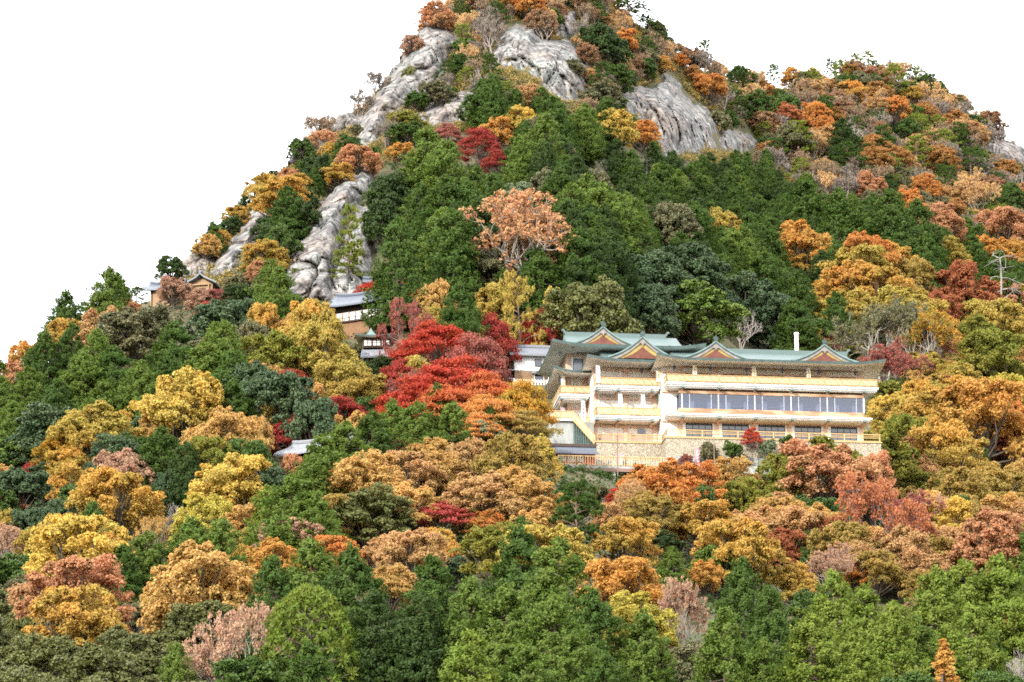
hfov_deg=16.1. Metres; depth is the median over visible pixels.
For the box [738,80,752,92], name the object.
leggy shrub
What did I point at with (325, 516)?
cypress tree
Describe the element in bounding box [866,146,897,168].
stunted tree
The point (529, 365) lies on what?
storehouse
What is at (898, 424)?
broadleaf tree
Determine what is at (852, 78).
pine tree
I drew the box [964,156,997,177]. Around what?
leggy shrub
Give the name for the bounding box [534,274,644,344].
evergreen tree
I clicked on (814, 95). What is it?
leggy shrub
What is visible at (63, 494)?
evergreen tree
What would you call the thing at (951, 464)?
broadleaf tree
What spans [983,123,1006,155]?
leggy shrub
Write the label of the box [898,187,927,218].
broadleaf tree
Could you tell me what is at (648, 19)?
pine tree
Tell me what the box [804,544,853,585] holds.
thinning tree
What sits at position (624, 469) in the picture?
wooden deck
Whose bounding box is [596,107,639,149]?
broadleaf tree
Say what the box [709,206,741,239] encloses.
broadleaf tree
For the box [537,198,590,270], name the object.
cypress tree
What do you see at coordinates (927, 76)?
pine tree
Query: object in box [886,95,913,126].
broadleaf tree
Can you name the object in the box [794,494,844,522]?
evergreen tree
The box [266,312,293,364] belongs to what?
broadleaf tree
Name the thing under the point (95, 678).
evergreen tree
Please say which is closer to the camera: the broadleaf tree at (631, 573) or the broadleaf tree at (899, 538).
the broadleaf tree at (631, 573)
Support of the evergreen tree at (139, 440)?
on the ground
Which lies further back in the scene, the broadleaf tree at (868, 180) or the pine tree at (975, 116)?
the pine tree at (975, 116)
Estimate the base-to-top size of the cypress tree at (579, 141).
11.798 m
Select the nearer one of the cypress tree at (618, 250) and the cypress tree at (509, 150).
the cypress tree at (618, 250)
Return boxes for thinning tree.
[0,524,28,559]
[133,515,170,554]
[182,598,291,681]
[250,517,329,547]
[303,129,343,153]
[375,297,435,361]
[384,365,428,402]
[392,439,420,450]
[458,188,577,276]
[613,477,646,509]
[652,575,709,678]
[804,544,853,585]
[807,469,938,548]
[823,334,845,350]
[825,542,865,595]
[826,292,927,381]
[857,337,934,383]
[887,305,958,358]
[889,488,947,531]
[906,492,952,524]
[915,328,957,357]
[953,166,1001,209]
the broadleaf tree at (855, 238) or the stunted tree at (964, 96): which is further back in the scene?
the stunted tree at (964, 96)
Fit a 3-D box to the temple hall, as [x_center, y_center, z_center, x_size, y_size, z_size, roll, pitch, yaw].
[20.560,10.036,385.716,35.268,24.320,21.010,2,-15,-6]
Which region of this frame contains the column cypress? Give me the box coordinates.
[971,625,1013,675]
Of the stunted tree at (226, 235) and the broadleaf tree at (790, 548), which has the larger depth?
the stunted tree at (226, 235)
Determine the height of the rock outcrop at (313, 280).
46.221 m
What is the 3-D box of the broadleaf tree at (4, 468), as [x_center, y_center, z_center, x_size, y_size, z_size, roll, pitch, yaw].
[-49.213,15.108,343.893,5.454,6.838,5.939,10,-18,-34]
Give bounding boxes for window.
[363,339,371,345]
[372,339,380,345]
[534,373,543,382]
[535,359,540,366]
[557,455,574,461]
[573,358,582,369]
[638,429,644,433]
[686,423,711,436]
[721,374,747,383]
[722,424,748,437]
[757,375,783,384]
[758,425,784,438]
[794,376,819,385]
[795,426,820,438]
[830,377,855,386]
[831,427,856,440]
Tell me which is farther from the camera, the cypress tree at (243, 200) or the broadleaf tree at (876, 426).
the cypress tree at (243, 200)
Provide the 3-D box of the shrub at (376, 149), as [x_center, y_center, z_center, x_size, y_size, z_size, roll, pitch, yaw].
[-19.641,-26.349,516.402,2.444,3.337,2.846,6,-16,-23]
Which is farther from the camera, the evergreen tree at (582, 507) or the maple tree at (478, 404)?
the maple tree at (478, 404)
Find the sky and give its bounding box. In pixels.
[0,0,1023,374]
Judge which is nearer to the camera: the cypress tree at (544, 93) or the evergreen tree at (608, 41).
the cypress tree at (544, 93)
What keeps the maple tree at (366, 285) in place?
on the ground
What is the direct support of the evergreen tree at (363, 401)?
on the ground
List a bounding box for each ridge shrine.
[143,273,190,306]
[187,270,221,298]
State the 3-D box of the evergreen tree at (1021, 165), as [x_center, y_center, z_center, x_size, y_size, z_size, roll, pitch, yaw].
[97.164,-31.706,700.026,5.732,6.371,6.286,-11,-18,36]
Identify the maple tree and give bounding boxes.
[21,458,38,472]
[202,288,229,303]
[270,414,315,454]
[277,367,313,396]
[330,394,368,419]
[351,280,380,292]
[369,372,454,422]
[377,407,407,438]
[378,356,422,403]
[384,318,479,364]
[398,353,495,401]
[403,382,483,419]
[412,499,477,532]
[434,121,463,142]
[438,331,514,386]
[454,414,506,438]
[457,126,501,164]
[459,393,525,431]
[460,369,524,416]
[473,312,522,370]
[479,149,508,174]
[488,378,563,436]
[501,409,553,438]
[517,319,537,344]
[522,306,562,344]
[604,487,621,504]
[674,324,698,344]
[739,427,763,461]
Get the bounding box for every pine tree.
[78,302,89,314]
[130,286,148,307]
[289,268,304,273]
[329,240,365,278]
[332,203,364,271]
[433,58,457,80]
[451,23,472,46]
[452,0,469,15]
[454,3,470,20]
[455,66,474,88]
[457,55,478,71]
[481,53,504,76]
[484,0,510,24]
[500,80,513,91]
[543,478,606,549]
[584,0,607,23]
[588,73,606,100]
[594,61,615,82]
[615,0,650,18]
[636,16,662,31]
[638,35,654,51]
[643,39,659,53]
[655,30,671,50]
[696,39,712,69]
[721,89,751,119]
[723,83,739,104]
[726,71,751,87]
[736,96,753,119]
[754,121,772,140]
[765,63,780,84]
[768,137,787,168]
[771,88,785,96]
[783,119,816,152]
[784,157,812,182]
[794,530,810,560]
[802,68,826,91]
[808,95,835,122]
[823,57,838,77]
[831,58,850,76]
[831,141,871,175]
[842,75,860,95]
[844,115,866,135]
[849,52,861,63]
[850,135,869,156]
[861,49,877,67]
[866,60,880,69]
[870,72,886,84]
[872,137,888,148]
[874,124,896,147]
[879,132,897,157]
[880,62,908,91]
[889,173,903,185]
[893,157,907,168]
[894,81,907,96]
[897,63,917,85]
[903,134,932,165]
[905,112,927,133]
[905,114,934,140]
[908,105,931,131]
[911,65,927,83]
[915,73,936,98]
[930,114,945,129]
[935,128,962,151]
[935,162,949,177]
[936,163,948,179]
[941,165,959,196]
[947,121,970,150]
[953,129,980,156]
[956,94,964,105]
[958,146,986,176]
[959,206,978,226]
[963,112,983,130]
[967,147,988,173]
[971,114,987,127]
[976,199,992,208]
[978,151,994,165]
[986,185,1012,206]
[989,171,1007,183]
[989,203,1005,234]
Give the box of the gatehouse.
[549,443,598,464]
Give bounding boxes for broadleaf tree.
[0,360,23,392]
[0,463,15,483]
[0,507,21,534]
[0,521,20,559]
[5,340,44,366]
[5,553,136,631]
[11,525,53,556]
[19,504,29,510]
[21,512,138,590]
[21,583,133,670]
[29,430,92,466]
[44,445,94,475]
[45,317,80,352]
[45,461,90,499]
[46,399,133,466]
[63,465,166,538]
[73,305,129,362]
[92,447,156,497]
[104,531,124,542]
[105,409,133,430]
[108,494,163,548]
[122,298,148,322]
[127,365,229,455]
[134,409,188,464]
[136,539,270,635]
[137,580,179,619]
[155,275,193,310]
[166,492,233,548]
[178,422,222,444]
[182,435,234,482]
[183,287,212,313]
[185,452,272,518]
[188,233,222,260]
[194,405,272,484]
[194,569,270,613]
[219,502,263,547]
[227,543,256,575]
[228,359,283,386]
[238,238,288,270]
[239,328,323,376]
[240,415,274,455]
[241,173,280,203]
[245,174,313,215]
[246,302,279,331]
[248,536,303,588]
[260,403,284,434]
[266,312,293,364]
[278,298,338,334]
[280,320,357,389]
[280,452,302,475]
[306,382,331,399]
[308,307,350,387]
[308,534,367,577]
[312,353,386,406]
[315,493,370,538]
[318,162,356,188]
[318,468,369,493]
[326,448,411,513]
[328,410,370,441]
[332,143,383,174]
[344,375,387,407]
[360,537,400,567]
[364,562,419,613]
[371,481,448,533]
[371,527,450,588]
[383,142,416,165]
[383,449,448,492]
[398,34,424,55]
[398,354,460,388]
[405,436,450,455]
[408,288,441,322]
[409,449,468,501]
[413,0,455,31]
[416,304,441,323]
[418,277,457,314]
[427,527,456,550]
[436,539,469,578]
[441,470,527,517]
[445,436,501,499]
[448,507,492,538]
[448,520,519,584]
[462,508,506,535]
[468,430,547,481]
[474,282,527,333]
[478,115,513,147]
[490,474,571,524]
[495,523,597,589]
[497,464,547,499]
[498,0,513,8]
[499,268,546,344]
[500,506,562,531]
[501,330,522,364]
[505,104,536,134]
[510,0,547,17]
[514,317,563,344]
[527,433,564,483]
[537,285,573,318]
[566,59,587,77]
[573,555,674,621]
[585,501,628,535]
[588,516,663,568]
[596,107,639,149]
[599,589,679,675]
[615,27,638,51]
[616,457,700,518]
[621,490,681,535]
[625,119,661,155]
[657,55,675,76]
[662,499,737,558]
[665,459,727,499]
[672,52,690,71]
[686,558,726,599]
[689,516,792,599]
[692,72,728,111]
[706,455,764,490]
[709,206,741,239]
[716,475,772,513]
[728,514,758,536]
[732,509,781,557]
[743,505,778,521]
[747,491,790,506]
[748,496,808,516]
[748,558,770,603]
[754,452,809,498]
[760,526,807,573]
[764,84,777,97]
[766,437,885,510]
[767,504,832,556]
[768,561,819,604]
[773,101,805,124]
[778,219,832,273]
[779,66,800,87]
[785,253,809,275]
[789,502,840,528]
[795,101,832,126]
[799,329,830,350]
[806,520,878,576]
[807,300,849,333]
[809,114,835,131]
[810,243,892,282]
[811,279,845,300]
[815,521,877,545]
[819,258,886,302]
[824,444,862,497]
[824,540,884,594]
[828,286,879,333]
[832,562,874,596]
[833,532,887,558]
[837,230,904,268]
[837,331,863,358]
[838,79,870,103]
[844,263,918,334]
[845,549,907,603]
[850,449,896,525]
[854,170,887,197]
[859,526,896,552]
[863,419,908,436]
[863,432,922,487]
[865,391,914,429]
[868,523,935,599]
[875,284,950,351]
[879,412,937,441]
[879,485,917,527]
[883,386,958,439]
[885,241,926,276]
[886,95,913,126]
[890,457,945,488]
[892,435,925,457]
[892,546,950,589]
[894,256,943,292]
[895,350,951,379]
[896,469,940,489]
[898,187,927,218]
[898,569,937,602]
[900,85,923,105]
[901,378,941,397]
[904,598,923,615]
[906,370,932,381]
[907,415,989,469]
[909,172,943,197]
[911,495,972,533]
[911,521,939,531]
[916,534,961,584]
[918,201,967,243]
[918,315,965,350]
[923,489,964,523]
[924,379,948,390]
[924,466,994,501]
[926,285,941,293]
[927,289,970,320]
[928,360,957,379]
[931,361,983,387]
[932,525,1001,583]
[934,339,975,357]
[934,376,1023,463]
[935,259,1003,312]
[938,374,969,408]
[939,234,968,260]
[940,462,955,474]
[941,507,1023,592]
[942,355,961,362]
[945,251,972,270]
[945,328,1023,378]
[948,547,978,583]
[950,313,998,359]
[956,456,983,465]
[957,498,984,522]
[959,297,1023,335]
[968,234,1004,258]
[970,505,1000,521]
[971,461,1023,501]
[975,206,1023,253]
[980,491,1023,511]
[981,372,1023,384]
[988,236,1023,268]
[989,431,1023,469]
[991,491,1023,505]
[997,278,1023,306]
[997,510,1020,515]
[1001,345,1023,363]
[1001,458,1023,477]
[1003,397,1023,420]
[1003,451,1023,468]
[1005,501,1023,518]
[1010,458,1022,467]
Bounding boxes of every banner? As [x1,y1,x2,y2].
[561,376,564,385]
[581,400,585,421]
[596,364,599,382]
[618,393,622,415]
[618,452,622,465]
[641,395,644,407]
[656,368,660,386]
[692,363,696,375]
[695,447,699,465]
[752,365,755,375]
[806,367,810,377]
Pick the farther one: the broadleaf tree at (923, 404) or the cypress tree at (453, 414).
the broadleaf tree at (923, 404)
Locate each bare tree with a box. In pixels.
[166,503,182,528]
[728,310,762,348]
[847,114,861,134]
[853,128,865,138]
[916,339,943,355]
[1005,647,1023,678]
[1009,170,1023,184]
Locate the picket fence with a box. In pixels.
[513,378,547,384]
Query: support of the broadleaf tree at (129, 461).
on the ground
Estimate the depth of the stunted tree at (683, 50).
639.36 m
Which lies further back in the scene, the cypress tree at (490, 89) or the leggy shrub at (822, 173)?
the leggy shrub at (822, 173)
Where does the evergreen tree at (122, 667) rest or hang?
on the ground
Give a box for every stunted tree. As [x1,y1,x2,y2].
[200,230,232,246]
[220,204,251,224]
[243,260,272,284]
[267,252,292,269]
[277,166,298,177]
[292,172,313,187]
[315,141,333,155]
[464,0,482,9]
[513,83,543,106]
[521,8,557,39]
[547,2,569,19]
[571,0,598,10]
[575,41,600,64]
[581,54,601,68]
[582,68,596,83]
[585,77,615,92]
[600,12,615,24]
[609,0,621,7]
[611,8,632,27]
[630,53,644,73]
[674,43,691,58]
[681,64,705,82]
[684,47,707,68]
[748,111,782,135]
[755,140,780,156]
[759,79,775,94]
[794,78,827,95]
[814,126,838,154]
[824,78,842,92]
[826,90,847,100]
[828,106,846,126]
[831,99,857,121]
[839,64,861,76]
[841,59,865,74]
[854,145,894,173]
[859,80,894,104]
[859,95,891,117]
[860,65,889,81]
[860,133,892,147]
[863,120,894,134]
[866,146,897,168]
[875,65,892,77]
[889,144,916,167]
[897,184,908,197]
[901,133,930,160]
[915,101,940,112]
[916,103,937,123]
[923,144,962,172]
[931,185,964,200]
[933,113,957,125]
[939,121,970,144]
[941,93,959,104]
[943,178,971,206]
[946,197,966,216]
[947,109,970,121]
[952,171,968,178]
[955,93,970,111]
[961,121,983,143]
[968,120,991,145]
[979,110,1009,132]
[979,174,1005,201]
[990,158,1020,181]
[1016,182,1023,206]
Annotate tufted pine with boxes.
[255,582,360,681]
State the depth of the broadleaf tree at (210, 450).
332.69 m
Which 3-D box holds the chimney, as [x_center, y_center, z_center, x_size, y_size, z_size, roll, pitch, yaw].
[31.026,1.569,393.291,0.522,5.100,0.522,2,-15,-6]
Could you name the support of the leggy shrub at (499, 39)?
on the ground
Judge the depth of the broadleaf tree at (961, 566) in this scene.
330.58 m
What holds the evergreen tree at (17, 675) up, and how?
on the ground
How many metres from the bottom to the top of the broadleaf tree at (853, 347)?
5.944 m
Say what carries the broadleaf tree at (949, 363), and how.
on the ground
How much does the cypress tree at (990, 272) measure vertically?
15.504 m
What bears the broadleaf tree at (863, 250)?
on the ground
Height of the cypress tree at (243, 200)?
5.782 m
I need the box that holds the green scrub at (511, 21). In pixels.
[177,0,1023,290]
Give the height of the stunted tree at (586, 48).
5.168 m
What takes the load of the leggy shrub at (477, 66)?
on the ground
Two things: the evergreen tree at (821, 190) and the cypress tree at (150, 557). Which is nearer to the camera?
the cypress tree at (150, 557)
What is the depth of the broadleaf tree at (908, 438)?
396.28 m
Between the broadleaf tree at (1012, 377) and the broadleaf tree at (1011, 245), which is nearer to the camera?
the broadleaf tree at (1012, 377)
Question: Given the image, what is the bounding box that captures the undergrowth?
[42,142,982,680]
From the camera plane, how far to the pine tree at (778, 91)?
679.95 m
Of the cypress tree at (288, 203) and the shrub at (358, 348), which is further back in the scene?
the cypress tree at (288, 203)
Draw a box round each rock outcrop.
[178,253,214,278]
[210,210,266,275]
[285,163,373,308]
[288,111,363,167]
[331,205,377,298]
[357,26,459,145]
[417,91,472,125]
[491,24,585,100]
[555,9,576,37]
[622,74,718,156]
[719,129,756,153]
[778,154,790,170]
[989,138,1023,164]
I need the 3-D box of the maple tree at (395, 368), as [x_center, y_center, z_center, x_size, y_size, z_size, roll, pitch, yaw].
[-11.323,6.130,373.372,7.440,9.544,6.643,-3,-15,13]
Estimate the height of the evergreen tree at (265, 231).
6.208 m
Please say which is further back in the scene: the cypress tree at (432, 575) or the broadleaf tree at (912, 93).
the broadleaf tree at (912, 93)
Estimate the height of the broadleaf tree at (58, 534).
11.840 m
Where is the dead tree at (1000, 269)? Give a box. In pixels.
[984,250,1023,299]
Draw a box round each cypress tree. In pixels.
[0,359,15,394]
[0,365,46,418]
[0,374,9,411]
[0,400,32,467]
[13,329,61,401]
[19,378,78,458]
[38,288,83,352]
[40,347,66,379]
[49,321,84,377]
[56,350,115,410]
[71,327,116,397]
[73,500,111,540]
[75,344,138,408]
[79,379,127,450]
[81,264,132,346]
[102,543,151,605]
[110,271,134,310]
[112,359,157,420]
[125,530,167,602]
[137,425,181,485]
[145,321,200,376]
[148,351,182,410]
[155,642,202,681]
[162,514,207,564]
[163,440,201,512]
[172,341,221,411]
[193,516,252,593]
[197,321,220,357]
[201,220,226,258]
[203,319,247,368]
[205,379,272,454]
[211,348,250,390]
[216,554,319,667]
[234,190,251,210]
[238,483,287,547]
[244,259,289,311]
[247,473,324,574]
[256,265,303,316]
[257,286,287,319]
[258,185,312,239]
[258,536,358,645]
[277,640,335,681]
[280,490,352,574]
[283,454,344,506]
[288,432,345,496]
[294,159,304,170]
[304,167,324,197]
[310,541,388,681]
[326,420,379,470]
[328,139,343,167]
[334,587,417,681]
[347,409,405,468]
[360,214,431,333]
[372,590,451,681]
[375,397,410,445]
[389,181,429,239]
[389,400,440,467]
[391,553,467,673]
[393,124,456,204]
[395,230,428,290]
[399,138,483,221]
[407,206,476,288]
[409,173,468,251]
[412,208,487,303]
[415,575,510,681]
[420,282,490,361]
[425,381,451,443]
[426,209,487,275]
[430,265,457,313]
[431,401,472,468]
[438,628,502,681]
[447,179,483,223]
[447,582,548,680]
[449,202,462,209]
[458,164,489,205]
[460,72,516,134]
[463,197,507,276]
[467,313,503,380]
[470,172,521,252]
[473,218,509,273]
[474,401,503,451]
[479,522,543,638]
[481,267,517,331]
[494,515,532,588]
[496,134,537,187]
[497,87,525,126]
[498,129,528,179]
[498,639,557,681]
[501,594,598,681]
[503,251,574,331]
[511,536,609,654]
[513,118,531,145]
[515,244,552,300]
[517,111,569,176]
[522,139,565,206]
[524,86,550,113]
[524,198,562,250]
[533,167,586,213]
[534,94,582,155]
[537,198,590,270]
[542,167,555,188]
[547,220,596,280]
[548,182,588,220]
[551,226,621,301]
[553,103,581,156]
[555,96,571,116]
[556,138,580,157]
[556,154,578,180]
[559,102,582,150]
[560,256,593,313]
[561,154,599,188]
[565,584,628,681]
[571,102,605,154]
[572,106,604,166]
[575,173,601,199]
[580,234,636,316]
[580,649,625,681]
[581,204,611,237]
[582,210,630,285]
[584,182,641,256]
[587,104,607,142]
[595,96,629,146]
[597,138,631,187]
[597,204,632,263]
[598,229,651,325]
[602,96,627,145]
[608,191,652,261]
[611,148,655,198]
[612,607,678,681]
[614,177,653,218]
[623,191,664,250]
[631,231,673,286]
[636,202,665,247]
[637,180,666,205]
[637,198,659,242]
[640,141,668,175]
[642,162,667,185]
[644,175,662,205]
[647,193,673,244]
[653,161,686,204]
[653,546,693,590]
[662,192,678,209]
[663,150,689,181]
[669,230,694,275]
[670,169,689,201]
[673,199,724,256]
[679,165,692,181]
[681,184,714,237]
[684,161,716,203]
[685,606,762,681]
[690,153,716,189]
[690,230,715,281]
[702,175,719,201]
[703,199,726,227]
[703,225,722,246]
[704,151,723,178]
[704,183,725,211]
[708,251,750,307]
[708,556,776,660]
[713,157,737,186]
[713,175,733,203]
[713,224,740,260]
[713,243,736,274]
[718,227,761,278]
[720,169,744,204]
[722,150,754,188]
[722,188,747,219]
[722,236,753,281]
[730,164,752,203]
[730,203,746,224]
[735,637,794,681]
[736,186,750,205]
[737,225,760,266]
[741,211,774,258]
[742,151,763,185]
[744,231,768,252]
[745,171,763,198]
[745,200,761,219]
[745,582,813,680]
[750,250,787,319]
[752,212,772,244]
[753,194,776,224]
[755,147,778,176]
[756,158,774,177]
[757,168,768,188]
[759,246,766,254]
[760,165,778,201]
[760,227,790,269]
[762,213,781,239]
[765,157,776,173]
[765,252,793,292]
[766,297,821,350]
[768,181,782,202]
[769,199,776,209]
[770,198,791,217]
[773,193,796,216]
[774,169,783,181]
[774,216,784,225]
[774,613,852,681]
[775,182,794,203]
[775,258,791,283]
[775,271,824,330]
[776,219,797,254]
[780,177,835,234]
[788,265,796,275]
[792,171,818,213]
[793,179,798,192]
[793,567,854,662]
[794,268,812,287]
[804,214,822,261]
[807,249,845,296]
[808,174,818,187]
[813,291,860,359]
[814,187,867,246]
[817,582,905,681]
[819,117,865,167]
[826,642,893,681]
[828,241,848,260]
[847,191,858,207]
[848,203,870,230]
[850,504,882,525]
[858,599,931,681]
[860,199,872,214]
[862,217,873,230]
[865,188,932,268]
[867,192,886,227]
[882,170,898,191]
[890,613,940,681]
[895,198,950,268]
[904,564,971,677]
[910,231,947,286]
[925,601,1013,681]
[932,265,949,284]
[937,557,1023,672]
[939,227,956,242]
[956,216,973,248]
[964,232,990,276]
[971,552,1023,677]
[972,222,995,238]
[972,448,990,461]
[973,268,983,291]
[978,249,1023,313]
[1001,532,1023,593]
[1006,260,1023,283]
[1006,553,1023,600]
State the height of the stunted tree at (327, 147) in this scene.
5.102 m
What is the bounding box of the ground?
[38,3,1019,677]
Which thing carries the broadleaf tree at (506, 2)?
on the ground
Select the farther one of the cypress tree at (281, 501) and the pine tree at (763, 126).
the pine tree at (763, 126)
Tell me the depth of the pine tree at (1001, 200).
659.45 m
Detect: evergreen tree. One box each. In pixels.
[0,435,40,467]
[0,450,15,466]
[0,466,54,511]
[0,487,20,510]
[0,552,30,584]
[0,575,23,597]
[0,588,15,627]
[0,612,39,644]
[0,616,10,664]
[0,632,83,677]
[0,645,14,661]
[0,664,42,678]
[0,668,38,681]
[2,401,70,466]
[2,628,26,649]
[6,506,54,531]
[12,570,67,623]
[27,461,53,489]
[28,615,87,674]
[37,677,55,681]
[43,675,58,681]
[44,499,79,515]
[50,645,159,681]
[54,483,83,532]
[76,675,111,681]
[81,433,138,471]
[83,625,168,667]
[86,301,178,366]
[115,432,159,454]
[121,601,162,632]
[125,415,174,449]
[128,652,195,680]
[148,485,174,518]
[151,599,248,659]
[152,467,189,511]
[152,600,232,666]
[153,254,189,279]
[164,422,201,454]
[181,296,254,340]
[183,336,221,363]
[185,656,228,681]
[210,650,302,681]
[217,215,242,235]
[219,438,277,484]
[220,283,255,306]
[220,359,277,388]
[229,375,276,413]
[234,319,269,354]
[235,369,320,456]
[248,215,288,240]
[252,463,286,502]
[254,224,296,258]
[261,170,277,176]
[263,222,304,258]
[264,653,329,681]
[284,195,322,232]
[284,395,338,445]
[285,137,316,160]
[298,163,326,187]
[302,154,330,167]
[302,189,319,209]
[303,296,333,307]
[326,481,417,557]
[338,133,363,146]
[338,394,377,419]
[358,198,399,252]
[361,169,410,226]
[368,355,397,374]
[384,120,427,143]
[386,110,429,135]
[395,191,413,218]
[402,90,429,111]
[418,79,459,106]
[443,554,473,589]
[447,53,471,73]
[456,91,502,124]
[457,247,515,286]
[466,420,502,450]
[473,77,500,93]
[497,76,515,88]
[505,181,533,212]
[527,115,538,128]
[528,166,551,204]
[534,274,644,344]
[544,7,563,23]
[553,489,593,526]
[568,144,579,157]
[576,22,627,63]
[578,77,622,108]
[579,168,618,191]
[594,0,607,10]
[595,49,611,65]
[601,63,637,93]
[603,38,634,63]
[605,92,628,108]
[625,282,681,337]
[628,44,653,57]
[628,249,695,313]
[636,57,657,78]
[639,48,662,66]
[644,529,689,559]
[645,20,668,38]
[649,639,721,681]
[650,201,703,249]
[661,241,730,291]
[663,278,751,347]
[684,483,719,519]
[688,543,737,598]
[716,270,785,341]
[727,65,757,89]
[737,88,777,120]
[745,291,811,349]
[753,179,764,193]
[763,133,789,155]
[775,92,801,112]
[775,124,818,156]
[780,179,792,190]
[784,587,843,628]
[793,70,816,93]
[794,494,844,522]
[795,547,835,587]
[802,317,834,349]
[817,187,827,200]
[825,499,852,521]
[828,79,850,92]
[836,74,857,93]
[852,70,879,96]
[859,189,884,200]
[862,106,892,121]
[863,111,891,127]
[866,380,902,410]
[879,670,935,681]
[883,377,910,393]
[890,117,921,139]
[891,166,911,178]
[896,176,920,188]
[899,80,923,97]
[915,189,935,202]
[925,83,950,97]
[931,195,956,209]
[948,494,979,505]
[970,669,1023,681]
[995,181,1023,205]
[1004,261,1023,280]
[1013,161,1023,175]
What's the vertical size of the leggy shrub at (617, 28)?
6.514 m
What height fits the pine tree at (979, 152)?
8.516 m
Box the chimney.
[794,332,798,349]
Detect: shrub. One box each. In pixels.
[222,277,231,287]
[229,271,251,286]
[301,115,338,148]
[324,114,336,124]
[346,88,375,112]
[347,124,363,136]
[348,342,362,361]
[352,101,369,115]
[363,70,393,95]
[367,146,381,157]
[372,119,396,149]
[390,115,402,122]
[401,65,416,77]
[439,72,456,86]
[443,0,466,13]
[448,13,466,36]
[452,38,475,52]
[455,10,479,36]
[456,43,479,58]
[463,56,484,82]
[465,44,480,54]
[466,40,481,49]
[466,73,489,89]
[469,16,496,32]
[469,31,488,47]
[473,18,508,53]
[474,0,498,22]
[476,5,505,26]
[477,50,494,61]
[487,26,505,46]
[502,3,519,18]
[527,14,558,40]
[537,0,557,9]
[548,8,557,20]
[550,0,564,13]
[561,0,571,6]
[569,20,588,34]
[569,32,584,44]
[574,1,594,22]
[576,94,598,107]
[587,2,605,22]
[591,484,613,502]
[600,71,615,80]
[603,0,614,12]
[605,10,633,30]
[607,56,635,70]
[608,20,621,31]
[628,65,645,86]
[636,52,650,67]
[639,31,668,55]
[642,28,660,39]
[649,137,664,153]
[658,41,677,60]
[662,36,676,57]
[678,453,692,469]
[689,48,714,73]
[699,441,719,461]
[703,54,727,76]
[710,110,734,134]
[712,65,727,77]
[714,83,737,111]
[722,440,743,458]
[725,109,740,128]
[731,105,747,127]
[737,67,766,82]
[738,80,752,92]
[738,85,765,109]
[744,68,762,88]
[749,83,766,106]
[752,155,761,167]
[754,142,787,169]
[755,136,770,150]
[756,438,777,460]
[771,113,795,129]
[771,123,782,134]
[778,434,795,446]
[784,91,796,97]
[785,146,813,165]
[786,77,812,96]
[790,157,818,178]
[792,170,823,185]
[795,87,822,107]
[795,129,832,159]
[807,66,823,75]
[808,434,834,448]
[810,156,840,184]
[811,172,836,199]
[813,156,832,166]
[813,160,843,189]
[815,170,834,190]
[819,76,830,89]
[825,86,846,95]
[828,94,852,102]
[832,170,862,197]
[837,163,859,177]
[842,104,866,127]
[845,92,857,103]
[848,154,872,174]
[854,115,878,132]
[861,124,879,135]
[861,162,894,178]
[869,109,892,124]
[871,86,887,97]
[880,55,898,77]
[884,59,914,85]
[890,134,902,148]
[900,134,926,162]
[906,155,921,168]
[911,166,933,178]
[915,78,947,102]
[922,126,938,144]
[926,97,948,114]
[927,121,957,146]
[929,93,954,111]
[931,137,948,147]
[934,176,945,186]
[936,141,965,159]
[943,103,973,120]
[949,99,972,111]
[955,155,967,169]
[961,210,976,225]
[962,131,980,150]
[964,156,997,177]
[969,109,988,118]
[976,142,989,158]
[980,119,992,133]
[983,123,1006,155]
[987,153,1001,165]
[987,169,1012,182]
[989,156,1010,164]
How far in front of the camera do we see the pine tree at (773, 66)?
699.66 m
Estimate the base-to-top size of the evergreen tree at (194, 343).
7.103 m
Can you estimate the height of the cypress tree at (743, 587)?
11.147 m
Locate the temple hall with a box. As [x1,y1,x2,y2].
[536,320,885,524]
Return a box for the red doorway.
[585,455,594,463]
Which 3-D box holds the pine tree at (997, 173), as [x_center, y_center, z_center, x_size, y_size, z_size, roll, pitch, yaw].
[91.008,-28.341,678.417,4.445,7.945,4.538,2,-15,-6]
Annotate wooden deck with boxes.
[558,455,665,487]
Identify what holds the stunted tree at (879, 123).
on the ground
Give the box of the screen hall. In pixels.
[328,283,403,338]
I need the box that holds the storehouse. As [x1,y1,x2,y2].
[505,344,549,384]
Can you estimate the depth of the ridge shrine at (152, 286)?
442.57 m
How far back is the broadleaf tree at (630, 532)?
296.75 m
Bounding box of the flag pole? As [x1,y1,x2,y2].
[617,435,617,480]
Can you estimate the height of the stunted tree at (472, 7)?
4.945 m
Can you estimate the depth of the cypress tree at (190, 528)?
280.00 m
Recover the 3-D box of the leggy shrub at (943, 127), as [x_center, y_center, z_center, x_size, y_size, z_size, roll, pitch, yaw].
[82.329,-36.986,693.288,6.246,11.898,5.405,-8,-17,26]
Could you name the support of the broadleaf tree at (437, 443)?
on the ground
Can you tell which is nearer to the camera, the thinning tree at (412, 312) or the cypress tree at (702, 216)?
the thinning tree at (412, 312)
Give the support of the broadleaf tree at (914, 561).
on the ground
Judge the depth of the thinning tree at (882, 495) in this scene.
332.04 m
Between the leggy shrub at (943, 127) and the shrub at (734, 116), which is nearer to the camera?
the shrub at (734, 116)
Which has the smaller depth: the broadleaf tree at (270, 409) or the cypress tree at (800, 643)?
the cypress tree at (800, 643)
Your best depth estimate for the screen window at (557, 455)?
372.28 m
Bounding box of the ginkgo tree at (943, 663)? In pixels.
[931,638,960,681]
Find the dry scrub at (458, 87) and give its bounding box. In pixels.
[177,0,1023,288]
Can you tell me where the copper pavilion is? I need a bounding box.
[355,328,398,362]
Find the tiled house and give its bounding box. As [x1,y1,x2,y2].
[273,432,367,463]
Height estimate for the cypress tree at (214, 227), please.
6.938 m
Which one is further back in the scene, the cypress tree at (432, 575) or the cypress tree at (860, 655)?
the cypress tree at (432, 575)
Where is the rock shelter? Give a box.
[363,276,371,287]
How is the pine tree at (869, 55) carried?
on the ground

